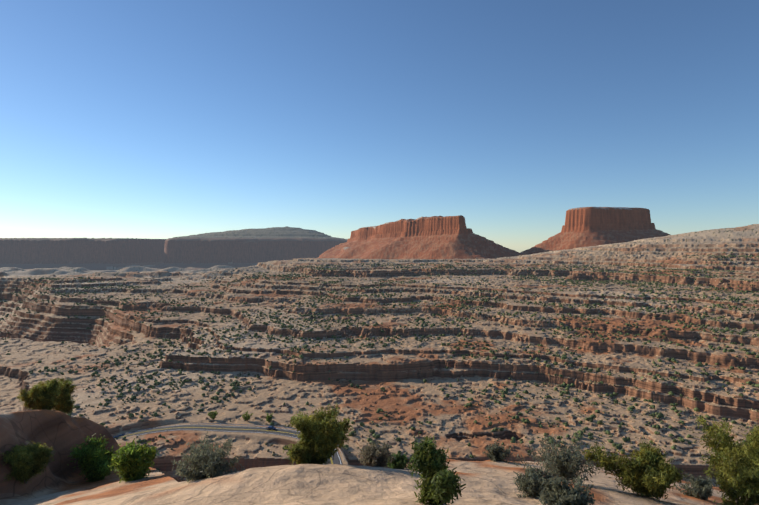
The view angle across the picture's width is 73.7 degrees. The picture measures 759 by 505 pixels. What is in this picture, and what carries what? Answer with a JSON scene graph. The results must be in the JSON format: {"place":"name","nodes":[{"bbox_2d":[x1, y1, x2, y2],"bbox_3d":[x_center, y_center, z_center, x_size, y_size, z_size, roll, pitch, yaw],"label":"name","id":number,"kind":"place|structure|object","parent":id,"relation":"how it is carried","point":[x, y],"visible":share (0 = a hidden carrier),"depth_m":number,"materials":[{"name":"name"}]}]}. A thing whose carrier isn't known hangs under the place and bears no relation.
{"place":"outdoors","nodes":[
{"label":"outdoors","id":0,"kind":"place"},
{"bbox_2d":[113,425,341,463],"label":"road","id":1,"kind":"structure","parent":0,"point":[336,460],"depth_m":243.52,"materials":[{"name":"grey asphalt"}]},
{"bbox_2d":[122,427,332,463],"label":"yellow road line","id":2,"kind":"object","parent":1,"relation":"on","point":[219,428],"visible":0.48,"depth_m":245.62,"materials":[{"name":"yellow paint"}]},
{"bbox_2d":[114,425,340,462],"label":"road edge line","id":3,"kind":"object","parent":1,"relation":"on","point":[233,426],"visible":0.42,"depth_m":245.40,"materials":[{"name":"white paint"}]},
{"bbox_2d":[0,207,758,504],"bbox_3d":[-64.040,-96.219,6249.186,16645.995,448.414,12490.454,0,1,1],"label":"terrain","id":4,"kind":"structure","parent":0,"point":[607,236],"depth_m":368.16,"materials":[{"name":"brown stone"}]},
{"bbox_2d":[1,442,55,484],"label":"bush","id":5,"kind":"object","parent":4,"relation":"on","point":[27,462],"visible":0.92,"depth_m":24.40,"materials":[{"name":"green plant"}]},
{"bbox_2d":[17,378,61,409],"bbox_3d":[-20.663,8.834,30.896,2.724,2.104,2.007,0,1,1],"label":"juniper","id":6,"kind":"object","parent":4,"relation":"on","point":[41,397],"visible":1,"depth_m":30.58,"materials":[{"name":"green plant"}]},
{"bbox_2d":[38,377,77,414],"bbox_3d":[-21.469,9.748,33.954,2.240,2.748,2.265,0,1,23],"label":"bush","id":7,"kind":"object","parent":4,"relation":"on","point":[65,403],"visible":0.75,"depth_m":33.78,"materials":[{"name":"green plant"}]},
{"bbox_2d":[67,434,116,481],"bbox_3d":[-16.191,11.943,28.788,3.168,2.780,2.981,0,1,1],"label":"bush","id":8,"kind":"object","parent":4,"relation":"on","point":[94,459],"visible":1,"depth_m":28.33,"materials":[{"name":"green plant"}]},
{"bbox_2d":[105,438,158,482],"bbox_3d":[-11.909,10.144,24.485,1.955,2.311,2.323,0,1,1],"label":"bush","id":9,"kind":"object","parent":4,"relation":"on","point":[134,462],"visible":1,"depth_m":24.04,"materials":[{"name":"green plant"}]},
{"bbox_2d":[171,431,244,481],"bbox_3d":[-5.535,6.596,16.207,2.152,1.416,2.330,0,1,-24],"label":"sage","id":10,"kind":"object","parent":4,"relation":"on","point":[206,461],"visible":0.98,"depth_m":15.95,"materials":[{"name":"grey plant"}]},
{"bbox_2d":[208,411,217,418],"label":"roadside tree","id":11,"kind":"object","parent":4,"relation":"on","point":[213,414],"visible":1,"depth_m":259.71,"materials":[{"name":"green plant"}]},
{"bbox_2d":[242,411,252,420],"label":"roadside tree","id":12,"kind":"object","parent":4,"relation":"on","point":[247,417],"visible":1,"depth_m":257.06,"materials":[{"name":"green plant"}]},
{"bbox_2d":[190,423,344,460],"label":"road edge line","id":13,"kind":"object","parent":4,"relation":"on","point":[255,425],"visible":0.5,"depth_m":248.29,"materials":[{"name":"white paint"}]},
{"bbox_2d":[266,413,272,421],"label":"roadside tree","id":14,"kind":"object","parent":4,"relation":"on","point":[269,418],"visible":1,"depth_m":254.86,"materials":[{"name":"green plant"}]},
{"bbox_2d":[283,404,352,464],"bbox_3d":[-2.065,6.266,17.359,2.182,2.301,2.699,0,1,1],"label":"juniper","id":15,"kind":"object","parent":4,"relation":"on","point":[320,436],"visible":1,"depth_m":16.67,"materials":[{"name":"green plant"}]},
{"bbox_2d":[358,441,395,466],"bbox_3d":[-0.102,7.462,18.554,1.223,0.994,1.568,1,1,42],"label":"sage","id":16,"kind":"object","parent":4,"relation":"on","point":[374,457],"visible":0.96,"depth_m":18.38,"materials":[{"name":"green plant"}]},
{"bbox_2d":[0,252,758,479],"bbox_3d":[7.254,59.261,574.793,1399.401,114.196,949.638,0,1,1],"label":"shrubs","id":17,"kind":"object","parent":4,"relation":"on","point":[234,384],"visible":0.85,"depth_m":414.94,"materials":[{"name":"green plant"}]},
{"bbox_2d":[387,453,409,468],"bbox_3d":[0.665,8.109,19.551,0.998,0.687,0.937,0,1,-28],"label":"shrub","id":18,"kind":"object","parent":4,"relation":"on","point":[399,462],"visible":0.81,"depth_m":19.44,"materials":[{"name":"green plant"}]},
{"bbox_2d":[405,435,465,504],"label":"pinyon","id":19,"kind":"object","parent":4,"relation":"on","point":[440,484],"visible":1,"depth_m":10.75,"materials":[{"name":"green plant"}]},
{"bbox_2d":[482,442,513,462],"bbox_3d":[5.994,10.054,25.380,1.563,0.914,1.456,0,1,-29],"label":"sage","id":20,"kind":"object","parent":4,"relation":"on","point":[497,452],"visible":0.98,"depth_m":25.19,"materials":[{"name":"green plant"}]},
{"bbox_2d":[513,464,552,497],"bbox_3d":[4.265,6.328,13.801,1.172,0.943,1.246,0,1,1],"label":"sage","id":21,"kind":"object","parent":4,"relation":"on","point":[529,483],"visible":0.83,"depth_m":13.74,"materials":[{"name":"green plant"}]},
{"bbox_2d":[513,433,600,486],"bbox_3d":[6.493,7.378,18.049,2.894,1.665,2.879,0,1,-38],"label":"sage","id":22,"kind":"object","parent":4,"relation":"on","point":[566,465],"visible":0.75,"depth_m":17.81,"materials":[{"name":"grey plant"}]},
{"bbox_2d":[538,475,594,504],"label":"sage","id":23,"kind":"object","parent":4,"relation":"on","point":[565,494],"visible":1,"depth_m":11.08,"materials":[{"name":"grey plant"}]},
{"bbox_2d":[582,437,686,501],"bbox_3d":[8.309,7.247,16.622,2.978,1.919,2.385,0,1,1],"label":"juniper","id":24,"kind":"object","parent":4,"relation":"on","point":[649,473],"visible":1,"depth_m":16.48,"materials":[{"name":"green plant"}]},
{"bbox_2d":[673,472,714,499],"bbox_3d":[12.838,9.483,20.426,1.671,1.030,1.451,0,1,-27],"label":"sage","id":25,"kind":"object","parent":4,"relation":"on","point":[701,488],"visible":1,"depth_m":20.18,"materials":[{"name":"green plant"}]},
{"bbox_2d":[695,415,758,504],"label":"juniper","id":26,"kind":"object","parent":4,"relation":"on","point":[737,474],"visible":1,"depth_m":16.02,"materials":[{"name":"green plant"}]},
{"bbox_2d":[0,0,758,252],"label":"sky","id":27,"kind":"structure","parent":0,"point":[143,119],"materials":[{"name":"blue"}]}
]}

